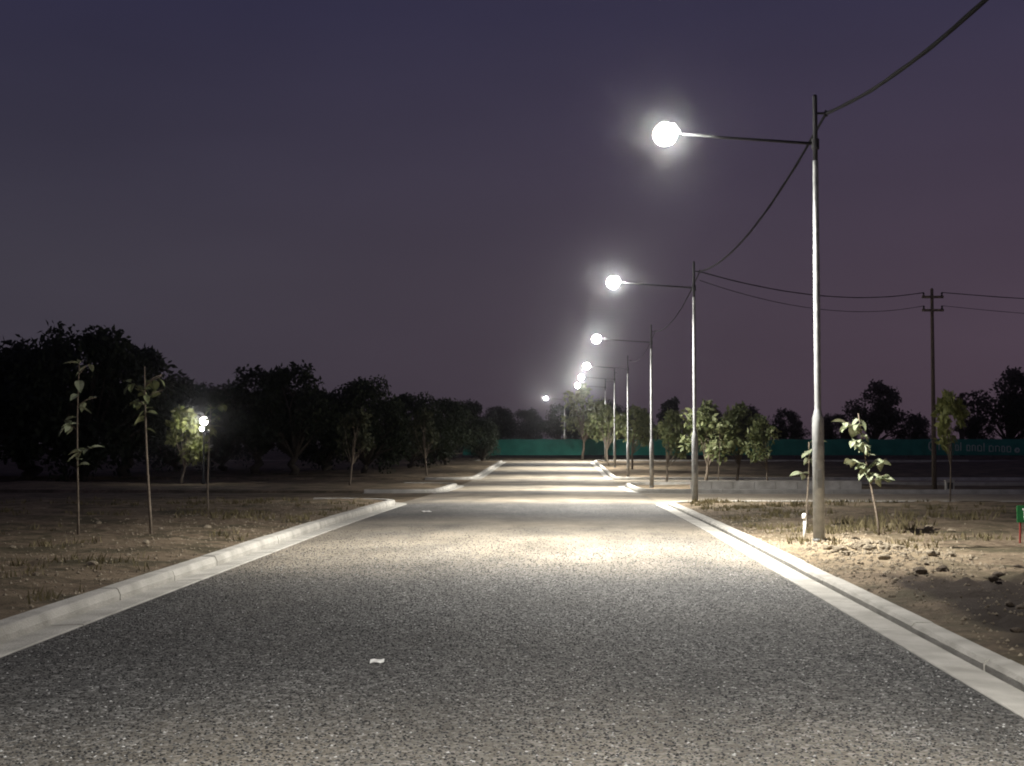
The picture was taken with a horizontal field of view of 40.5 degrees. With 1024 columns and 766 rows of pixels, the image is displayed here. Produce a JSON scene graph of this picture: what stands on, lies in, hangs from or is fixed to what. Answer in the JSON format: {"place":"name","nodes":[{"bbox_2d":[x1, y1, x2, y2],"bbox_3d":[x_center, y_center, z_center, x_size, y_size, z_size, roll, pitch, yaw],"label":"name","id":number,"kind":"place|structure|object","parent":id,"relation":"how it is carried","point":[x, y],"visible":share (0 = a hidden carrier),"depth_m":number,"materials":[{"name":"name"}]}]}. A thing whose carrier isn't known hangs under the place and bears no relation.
{"place":"outdoors","nodes":[
{"label":"outdoors","id":0,"kind":"place"},
{"bbox_2d":[0,493,433,501],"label":"side street","id":1,"kind":"structure","parent":0,"point":[400,497],"depth_m":47.24,"materials":[{"name":"grey asphalt"}]},
{"bbox_2d":[0,479,471,484],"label":"side street","id":2,"kind":"structure","parent":0,"point":[459,482],"depth_m":70.67,"materials":[{"name":"grey asphalt"}]},
{"bbox_2d":[0,461,1023,765],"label":"road","id":3,"kind":"structure","parent":0,"point":[578,501],"depth_m":10.19,"materials":[{"name":"grey asphalt"}]},
{"bbox_2d":[370,659,383,662],"bbox_3d":[-0.964,1.987,9.909,0.100,0.013,0.140,0,-2,-4],"label":"paper scrap","id":4,"kind":"object","parent":3,"relation":"on","point":[377,660],"visible":1,"depth_m":9.90,"materials":[{"name":"white paper"}]},
{"bbox_2d":[0,526,1023,765],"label":"chippings","id":5,"kind":"object","parent":3,"relation":"on","point":[566,759],"visible":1,"depth_m":9.42,"materials":[{"name":"gravel"}]},
{"bbox_2d":[0,446,1023,665],"bbox_3d":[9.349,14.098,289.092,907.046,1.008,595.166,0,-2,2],"label":"ground","id":6,"kind":"structure","parent":0,"point":[45,513],"depth_m":27.05,"materials":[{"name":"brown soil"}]},
{"bbox_2d":[0,343,54,450],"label":"tree","id":7,"kind":"object","parent":6,"relation":"on","point":[5,406],"visible":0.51,"depth_m":69.64,"materials":[{"name":"green plant"}]},
{"bbox_2d":[0,334,126,479],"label":"tree","id":8,"kind":"object","parent":6,"relation":"on","point":[30,471],"visible":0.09,"depth_m":73.40,"materials":[{"name":"green plant"}]},
{"bbox_2d":[59,360,103,534],"bbox_3d":[-7.042,1.112,22.770,0.668,2.997,0.791,2,-3,-43],"label":"sapling","id":9,"kind":"object","parent":6,"relation":"on","point":[68,427],"visible":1,"depth_m":22.78,"materials":[{"name":"green plant"}]},
{"bbox_2d":[0,319,180,481],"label":"tree","id":10,"kind":"object","parent":6,"relation":"on","point":[54,374],"visible":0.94,"depth_m":69.12,"materials":[{"name":"green plant"}]},
{"bbox_2d":[86,561,97,565],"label":"stone","id":11,"kind":"object","parent":6,"relation":"on","point":[90,563],"visible":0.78,"depth_m":16.75,"materials":[{"name":"stone"}]},
{"bbox_2d":[78,339,199,475],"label":"tree","id":12,"kind":"object","parent":6,"relation":"on","point":[154,364],"visible":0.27,"depth_m":76.30,"materials":[{"name":"green plant"}]},
{"bbox_2d":[124,366,164,533],"bbox_3d":[-6.096,1.166,22.939,0.776,2.872,0.494,0,-2,2],"label":"sapling","id":13,"kind":"object","parent":6,"relation":"on","point":[154,385],"visible":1,"depth_m":22.83,"materials":[{"name":"green plant"}]},
{"bbox_2d":[142,539,149,543],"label":"stone","id":14,"kind":"object","parent":6,"relation":"on","point":[145,541],"visible":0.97,"depth_m":20.23,"materials":[{"name":"stone"}]},
{"bbox_2d":[120,379,238,471],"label":"tree","id":15,"kind":"object","parent":6,"relation":"on","point":[168,454],"visible":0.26,"depth_m":84.07,"materials":[{"name":"green plant"}]},
{"bbox_2d":[164,404,210,483],"bbox_3d":[-14.412,2.757,61.743,2.009,3.687,2.805,1,-6,-1],"label":"young tree","id":16,"kind":"object","parent":6,"relation":"on","point":[183,419],"visible":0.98,"depth_m":61.28,"materials":[{"name":"green plant"}]},
{"bbox_2d":[0,498,405,657],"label":"kerb","id":17,"kind":"structure","parent":6,"relation":"on","point":[21,631],"depth_m":14.95,"materials":[{"name":"concrete"}]},
{"bbox_2d":[200,417,208,483],"bbox_3d":[-13.337,2.983,60.389,0.535,3.011,0.360,0,-2,2],"label":"garden lamp","id":18,"kind":"object","parent":6,"relation":"on","point":[203,423],"visible":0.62,"depth_m":60.34,"materials":[{"name":"metal"}]},
{"bbox_2d":[198,403,226,514],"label":"sapling","id":19,"kind":"object","parent":6,"relation":"on","point":[211,429],"visible":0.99,"depth_m":29.23,"materials":[{"name":"green plant"}]},
{"bbox_2d":[188,381,274,470],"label":"tree","id":20,"kind":"object","parent":6,"relation":"on","point":[223,456],"visible":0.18,"depth_m":87.66,"materials":[{"name":"green plant"}]},
{"bbox_2d":[202,363,316,473],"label":"tree","id":21,"kind":"object","parent":6,"relation":"on","point":[233,416],"visible":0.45,"depth_m":79.45,"materials":[{"name":"green plant"}]},
{"bbox_2d":[236,359,344,474],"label":"tree","id":22,"kind":"object","parent":6,"relation":"on","point":[267,401],"visible":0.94,"depth_m":77.52,"materials":[{"name":"green plant"}]},
{"bbox_2d":[277,388,354,470],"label":"tree","id":23,"kind":"object","parent":6,"relation":"on","point":[322,456],"visible":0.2,"depth_m":85.97,"materials":[{"name":"green plant"}]},
{"bbox_2d":[334,406,375,484],"bbox_3d":[-6.652,2.674,58.423,1.911,3.439,1.483,0,-2,-2],"label":"young tree","id":24,"kind":"object","parent":6,"relation":"on","point":[360,419],"visible":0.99,"depth_m":58.27,"materials":[{"name":"green plant"}]},
{"bbox_2d":[318,374,417,473],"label":"tree","id":25,"kind":"object","parent":6,"relation":"on","point":[358,394],"visible":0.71,"depth_m":79.69,"materials":[{"name":"green plant"}]},
{"bbox_2d":[364,482,462,492],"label":"kerb","id":26,"kind":"structure","parent":6,"relation":"on","point":[450,487],"depth_m":51.33,"materials":[{"name":"concrete"}]},
{"bbox_2d":[374,391,457,467],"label":"tree","id":27,"kind":"object","parent":6,"relation":"on","point":[413,405],"visible":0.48,"depth_m":92.11,"materials":[{"name":"green plant"}]},
{"bbox_2d":[406,408,440,475],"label":"young tree","id":28,"kind":"object","parent":6,"relation":"on","point":[431,435],"visible":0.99,"depth_m":76.08,"materials":[{"name":"green plant"}]},
{"bbox_2d":[416,397,486,464],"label":"tree","id":29,"kind":"object","parent":6,"relation":"on","point":[458,411],"visible":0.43,"depth_m":97.44,"materials":[{"name":"green plant"}]},
{"bbox_2d":[425,460,505,479],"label":"kerb","id":30,"kind":"structure","parent":6,"relation":"on","point":[487,471],"depth_m":79.39,"materials":[{"name":"concrete"}]},
{"bbox_2d":[457,399,498,445],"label":"tree","id":31,"kind":"object","parent":6,"relation":"on","point":[475,409],"visible":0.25,"depth_m":177.48,"materials":[{"name":"green plant"}]},
{"bbox_2d":[459,419,500,460],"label":"tree","id":32,"kind":"object","parent":6,"relation":"on","point":[490,441],"visible":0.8,"depth_m":111.61,"materials":[{"name":"green plant"}]},
{"bbox_2d":[481,405,523,438],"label":"tree","id":33,"kind":"object","parent":6,"relation":"on","point":[506,430],"visible":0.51,"depth_m":189.21,"materials":[{"name":"green plant"}]},
{"bbox_2d":[509,407,544,438],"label":"tree","id":34,"kind":"object","parent":6,"relation":"on","point":[531,419],"visible":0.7,"depth_m":199.14,"materials":[{"name":"green plant"}]},
{"bbox_2d":[544,394,564,438],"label":"street lamp","id":35,"kind":"object","parent":6,"relation":"on","point":[545,398],"visible":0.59,"depth_m":167.85,"materials":[{"name":"metal"}]},
{"bbox_2d":[536,403,579,438],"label":"tree","id":36,"kind":"object","parent":6,"relation":"on","point":[549,427],"visible":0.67,"depth_m":193.59,"materials":[{"name":"green plant"}]},
{"bbox_2d":[560,383,607,459],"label":"young tree","id":37,"kind":"object","parent":6,"relation":"on","point":[578,417],"visible":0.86,"depth_m":121.79,"materials":[{"name":"green plant"}]},
{"bbox_2d":[575,379,607,461],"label":"street lamp","id":38,"kind":"object","parent":6,"relation":"on","point":[577,385],"visible":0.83,"depth_m":112.83,"materials":[{"name":"metal"}]},
{"bbox_2d":[570,399,623,438],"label":"tree","id":39,"kind":"object","parent":6,"relation":"on","point":[612,406],"visible":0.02,"depth_m":184.02,"materials":[{"name":"green plant"}]},
{"bbox_2d":[579,368,616,467],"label":"street lamp","id":40,"kind":"object","parent":6,"relation":"on","point":[581,376],"visible":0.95,"depth_m":94.74,"materials":[{"name":"metal"}]},
{"bbox_2d":[583,355,630,476],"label":"street lamp","id":41,"kind":"object","parent":6,"relation":"on","point":[587,365],"visible":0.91,"depth_m":76.39,"materials":[{"name":"metal"}]},
{"bbox_2d":[587,403,630,465],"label":"young tree","id":42,"kind":"object","parent":6,"relation":"on","point":[606,411],"visible":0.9,"depth_m":100.70,"materials":[{"name":"green plant"}]},
{"bbox_2d":[592,324,655,487],"bbox_3d":[4.653,1.099,57.486,2.640,7.070,0.350,0,-2,2],"label":"street lamp","id":43,"kind":"object","parent":6,"relation":"on","point":[596,338],"visible":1,"depth_m":57.42,"materials":[{"name":"metal"}]},
{"bbox_2d":[610,406,655,438],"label":"tree","id":44,"kind":"object","parent":6,"relation":"on","point":[633,418],"visible":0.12,"depth_m":178.61,"materials":[{"name":"green plant"}]},
{"bbox_2d":[613,404,661,469],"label":"young tree","id":45,"kind":"object","parent":6,"relation":"on","point":[641,420],"visible":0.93,"depth_m":89.64,"materials":[{"name":"green plant"}]},
{"bbox_2d":[607,261,700,500],"bbox_3d":[3.993,0.105,38.924,2.640,7.070,0.350,0,-2,2],"label":"street lamp","id":46,"kind":"object","parent":6,"relation":"on","point":[612,281],"visible":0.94,"depth_m":38.87,"materials":[{"name":"metal"}]},
{"bbox_2d":[655,273,698,331],"bbox_3d":[5.612,-2.460,48.296,0.039,0.583,18.603,0,-2,2],"label":"overhead cable","id":47,"kind":"object","parent":46,"relation":"attached to","point":[681,307],"visible":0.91,"depth_m":44.95,"materials":[{"name":"black plastic"}]},
{"bbox_2d":[653,396,683,438],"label":"tree","id":48,"kind":"object","parent":6,"relation":"on","point":[671,403],"visible":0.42,"depth_m":148.81,"materials":[{"name":"green plant"}]},
{"bbox_2d":[653,407,692,481],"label":"young tree","id":49,"kind":"object","parent":6,"relation":"on","point":[670,438],"visible":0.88,"depth_m":65.76,"materials":[{"name":"green plant"}]},
{"bbox_2d":[692,406,725,432],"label":"tree","id":50,"kind":"object","parent":6,"relation":"on","point":[718,416],"visible":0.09,"depth_m":188.34,"materials":[{"name":"green plant"}]},
{"bbox_2d":[677,399,744,480],"bbox_3d":[8.827,2.619,60.739,3.124,3.908,2.882,2,-3,-42],"label":"young tree","id":51,"kind":"object","parent":6,"relation":"on","point":[707,440],"visible":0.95,"depth_m":60.36,"materials":[{"name":"green plant"}]},
{"bbox_2d":[712,424,726,480],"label":"sapling","id":52,"kind":"object","parent":6,"relation":"on","point":[716,445],"visible":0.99,"depth_m":56.67,"materials":[{"name":"green plant"}]},
{"bbox_2d":[712,401,766,480],"bbox_3d":[10.060,2.718,62.383,2.762,3.905,2.189,-1,-3,28],"label":"young tree","id":53,"kind":"object","parent":6,"relation":"on","point":[740,411],"visible":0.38,"depth_m":62.18,"materials":[{"name":"green plant"}]},
{"bbox_2d":[653,94,827,541],"bbox_3d":[3.471,-0.845,20.925,2.640,7.070,0.350,0,-2,2],"label":"street lamp","id":54,"kind":"object","parent":6,"relation":"on","point":[664,134],"visible":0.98,"depth_m":20.86,"materials":[{"name":"metal"}]},
{"bbox_2d":[699,115,824,271],"bbox_3d":[5.021,-3.404,30.015,0.049,0.627,18.034,0,-2,2],"label":"overhead cable","id":55,"kind":"object","parent":54,"relation":"attached to","point":[784,183],"visible":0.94,"depth_m":25.78,"materials":[{"name":"black plastic"}]},
{"bbox_2d":[825,0,988,114],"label":"overhead cable","id":56,"kind":"object","parent":54,"relation":"attached to","point":[966,16],"visible":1,"depth_m":15.58,"materials":[{"name":"black plastic"}]},
{"bbox_2d":[463,438,1021,458],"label":"fence","id":57,"kind":"object","parent":6,"relation":"on","point":[796,447],"visible":0.52,"depth_m":124.94,"materials":[{"name":"teal fabric"}]},
{"bbox_2d":[925,439,1023,454],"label":"banner","id":58,"kind":"object","parent":57,"relation":"attached to","point":[988,447],"visible":0.91,"depth_m":123.90,"materials":[{"name":"fabric"}]},
{"bbox_2d":[718,404,770,438],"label":"tree","id":59,"kind":"object","parent":6,"relation":"on","point":[753,413],"visible":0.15,"depth_m":144.43,"materials":[{"name":"green plant"}]},
{"bbox_2d":[739,416,781,480],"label":"young tree","id":60,"kind":"object","parent":6,"relation":"on","point":[760,438],"visible":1,"depth_m":59.31,"materials":[{"name":"green plant"}]},
{"bbox_2d":[689,481,860,488],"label":"wall","id":61,"kind":"structure","parent":6,"relation":"on","point":[773,484],"depth_m":50.82,"materials":[{"name":"grey concrete"}]},
{"bbox_2d":[770,408,810,438],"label":"tree","id":62,"kind":"object","parent":6,"relation":"on","point":[796,428],"visible":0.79,"depth_m":148.37,"materials":[{"name":"green plant"}]},
{"bbox_2d":[802,513,806,538],"bbox_3d":[4.592,2.307,21.784,0.072,0.516,0.068,0,-2,2],"label":"vent pipe","id":63,"kind":"object","parent":6,"relation":"on","point":[804,517],"visible":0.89,"depth_m":21.76,"materials":[{"name":"white plastic"}]},
{"bbox_2d":[590,460,1023,480],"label":"kerb","id":64,"kind":"structure","parent":6,"relation":"on","point":[600,468],"depth_m":73.61,"materials":[{"name":"concrete"}]},
{"bbox_2d":[790,440,826,526],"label":"sapling","id":65,"kind":"object","parent":6,"relation":"on","point":[806,461],"visible":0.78,"depth_m":25.29,"materials":[{"name":"green plant"}]},
{"bbox_2d":[618,482,1023,493],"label":"kerb","id":66,"kind":"structure","parent":6,"relation":"on","point":[630,487],"depth_m":50.16,"materials":[{"name":"concrete"}]},
{"bbox_2d":[656,500,1023,718],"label":"kerb","id":67,"kind":"structure","parent":6,"relation":"on","point":[994,677],"depth_m":12.18,"materials":[{"name":"concrete"}]},
{"bbox_2d":[823,413,857,438],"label":"tree","id":68,"kind":"object","parent":6,"relation":"on","point":[830,426],"visible":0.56,"depth_m":146.01,"materials":[{"name":"green plant"}]},
{"bbox_2d":[837,546,847,551],"bbox_3d":[4.452,2.235,18.668,0.136,0.091,0.128,2,-3,-44],"label":"stone","id":69,"kind":"object","parent":6,"relation":"on","point":[843,548],"visible":0.86,"depth_m":18.62,"materials":[{"name":"beige stone"}]},
{"bbox_2d":[854,542,865,546],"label":"stone","id":70,"kind":"object","parent":6,"relation":"on","point":[859,544],"visible":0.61,"depth_m":18.85,"materials":[{"name":"beige stone"}]},
{"bbox_2d":[831,413,894,534],"bbox_3d":[5.902,1.594,23.219,0.982,2.173,0.679,0,-2,2],"label":"sapling","id":71,"kind":"object","parent":6,"relation":"on","point":[862,446],"visible":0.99,"depth_m":23.27,"materials":[{"name":"green plant"}]},
{"bbox_2d":[862,545,872,550],"bbox_3d":[4.780,2.222,18.651,0.133,0.088,0.147,-1,-3,28],"label":"stone","id":72,"kind":"object","parent":6,"relation":"on","point":[869,547],"visible":0.95,"depth_m":18.61,"materials":[{"name":"beige stone"}]},
{"bbox_2d":[840,379,925,438],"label":"tree","id":73,"kind":"object","parent":6,"relation":"on","point":[884,417],"visible":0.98,"depth_m":143.07,"materials":[{"name":"green plant"}]},
{"bbox_2d":[877,553,890,559],"bbox_3d":[4.801,2.254,17.883,0.182,0.113,0.166,0,-2,-2],"label":"stone","id":74,"kind":"object","parent":6,"relation":"on","point":[884,556],"visible":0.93,"depth_m":17.82,"materials":[{"name":"beige stone"}]},
{"bbox_2d":[879,545,889,549],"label":"stone","id":75,"kind":"object","parent":6,"relation":"on","point":[883,547],"visible":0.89,"depth_m":18.68,"materials":[{"name":"beige stone"}]},
{"bbox_2d":[896,414,930,438],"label":"tree","id":76,"kind":"object","parent":6,"relation":"on","point":[918,433],"visible":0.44,"depth_m":147.94,"materials":[{"name":"green plant"}]},
{"bbox_2d":[913,566,927,573],"bbox_3d":[4.846,2.232,16.471,0.157,0.112,0.167,0,-3,-6],"label":"clod","id":77,"kind":"object","parent":6,"relation":"on","point":[920,570],"visible":0.79,"depth_m":16.41,"materials":[{"name":"brown soil"}]},
{"bbox_2d":[924,526,933,530],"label":"stone","id":78,"kind":"object","parent":6,"relation":"on","point":[930,528],"visible":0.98,"depth_m":24.16,"materials":[{"name":"brown stone"}]},
{"bbox_2d":[926,549,937,555],"bbox_3d":[5.538,2.250,18.321,0.156,0.105,0.147,1,-3,-14],"label":"stone","id":79,"kind":"object","parent":6,"relation":"on","point":[931,552],"visible":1,"depth_m":18.27,"materials":[{"name":"beige stone"}]},
{"bbox_2d":[922,288,943,489],"bbox_3d":[15.840,0.362,52.119,0.800,7.900,0.245,0,-2,2],"label":"utility pole","id":80,"kind":"object","parent":6,"relation":"on","point":[931,310],"visible":0.96,"depth_m":52.11,"materials":[{"name":"brown wood"}]},
{"bbox_2d":[700,280,920,311],"bbox_3d":[10.390,-2.775,45.597,0.020,0.856,16.668,-2,-3,38],"label":"overhead cable","id":81,"kind":"object","parent":80,"relation":"attached to","point":[808,307],"visible":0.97,"depth_m":44.54,"materials":[{"name":"black plastic"}]},
{"bbox_2d":[701,272,923,297],"bbox_3d":[10.391,-3.220,45.618,0.033,0.976,16.670,-2,-3,38],"label":"overhead cable","id":82,"kind":"object","parent":80,"relation":"attached to","point":[805,293],"visible":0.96,"depth_m":44.06,"materials":[{"name":"black plastic"}]},
{"bbox_2d":[942,292,1023,298],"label":"overhead cable","id":83,"kind":"object","parent":80,"relation":"attached to","point":[983,295],"visible":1,"depth_m":52.29,"materials":[{"name":"black plastic"}]},
{"bbox_2d":[942,305,1023,313],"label":"overhead cable","id":84,"kind":"object","parent":80,"relation":"attached to","point":[981,309],"visible":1,"depth_m":52.26,"materials":[{"name":"black plastic"}]},
{"bbox_2d":[936,565,948,571],"bbox_3d":[5.135,2.219,16.546,0.143,0.102,0.152,-2,-3,41],"label":"clod","id":85,"kind":"object","parent":6,"relation":"on","point":[941,568],"visible":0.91,"depth_m":16.50,"materials":[{"name":"brown soil"}]},
{"bbox_2d":[944,480,954,488],"bbox_3d":[16.087,3.782,50.991,0.340,0.430,0.260,0,-2,2],"label":"meter box","id":86,"kind":"object","parent":6,"relation":"on","point":[947,484],"visible":0.64,"depth_m":50.88,"materials":[{"name":"metal"}]},
{"bbox_2d":[930,389,970,501],"bbox_3d":[12.092,1.771,38.596,1.143,3.236,0.996,2,-3,-32],"label":"young tree","id":87,"kind":"object","parent":6,"relation":"on","point":[947,404],"visible":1,"depth_m":38.50,"materials":[{"name":"green plant"}]},
{"bbox_2d":[945,551,955,556],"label":"stone","id":88,"kind":"object","parent":6,"relation":"on","point":[952,554],"visible":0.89,"depth_m":18.65,"materials":[{"name":"beige stone"}]},
{"bbox_2d":[954,392,970,455],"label":"tree","id":89,"kind":"object","parent":6,"relation":"on","point":[961,431],"visible":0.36,"depth_m":138.44,"materials":[{"name":"green plant"}]},
{"bbox_2d":[965,414,1000,438],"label":"tree","id":90,"kind":"object","parent":6,"relation":"on","point":[975,432],"visible":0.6,"depth_m":149.79,"materials":[{"name":"green plant"}]},
{"bbox_2d":[988,575,998,581],"bbox_3d":[5.150,2.096,14.843,0.108,0.080,0.118,-1,-3,22],"label":"clod","id":91,"kind":"object","parent":6,"relation":"on","point":[992,578],"visible":0.99,"depth_m":14.81,"materials":[{"name":"brown soil"}]},
{"bbox_2d":[964,366,1023,455],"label":"tree","id":92,"kind":"object","parent":6,"relation":"on","point":[1014,378],"visible":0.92,"depth_m":137.79,"materials":[{"name":"green plant"}]},
{"bbox_2d":[991,571,1003,576],"bbox_3d":[5.592,2.216,15.942,0.169,0.105,0.154,1,-3,-27],"label":"clod","id":93,"kind":"object","parent":6,"relation":"on","point":[998,574],"visible":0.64,"depth_m":15.89,"materials":[{"name":"brown soil"}]},
{"bbox_2d":[1005,601,1014,605],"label":"clod","id":94,"kind":"object","parent":6,"relation":"on","point":[1008,603],"visible":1,"depth_m":12.86,"materials":[{"name":"brown soil"}]},
{"bbox_2d":[1002,385,1023,438],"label":"tree","id":95,"kind":"object","parent":6,"relation":"on","point":[1021,427],"visible":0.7,"depth_m":136.18,"materials":[{"name":"green plant"}]},
{"bbox_2d":[1010,627,1023,632],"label":"clod","id":96,"kind":"object","parent":6,"relation":"on","point":[1015,629],"visible":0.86,"depth_m":11.41,"materials":[{"name":"brown soil"}]},
{"bbox_2d":[1016,603,1023,608],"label":"clod","id":97,"kind":"object","parent":6,"relation":"on","point":[1020,606],"visible":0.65,"depth_m":12.69,"materials":[{"name":"brown soil"}]},
{"bbox_2d":[1017,505,1023,542],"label":"lot sign","id":98,"kind":"object","parent":6,"relation":"on","point":[1020,514],"visible":0.81,"depth_m":21.29,"materials":[{"name":"metal"}]},
{"bbox_2d":[0,495,1023,603],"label":"grass","id":99,"kind":"structure","parent":0,"point":[860,523],"depth_m":27.11,"materials":[{"name":"green plant"}]},
{"bbox_2d":[0,0,1023,445],"label":"sky","id":100,"kind":"structure","parent":0,"point":[441,198],"materials":[{"name":"purple"}]},
{"bbox_2d":[108,460,1019,461],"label":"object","id":101,"kind":"structure","parent":0,"point":[593,460],"depth_m":119.95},
{"bbox_2d":[614,480,1023,484],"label":"side street","id":102,"kind":"structure","parent":0,"point":[622,482],"depth_m":72.74,"materials":[{"name":"grey asphalt"}]},
{"bbox_2d":[640,493,1023,502],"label":"side street","id":103,"kind":"structure","parent":0,"point":[663,498],"depth_m":45.15,"materials":[{"name":"grey asphalt"}]}
]}

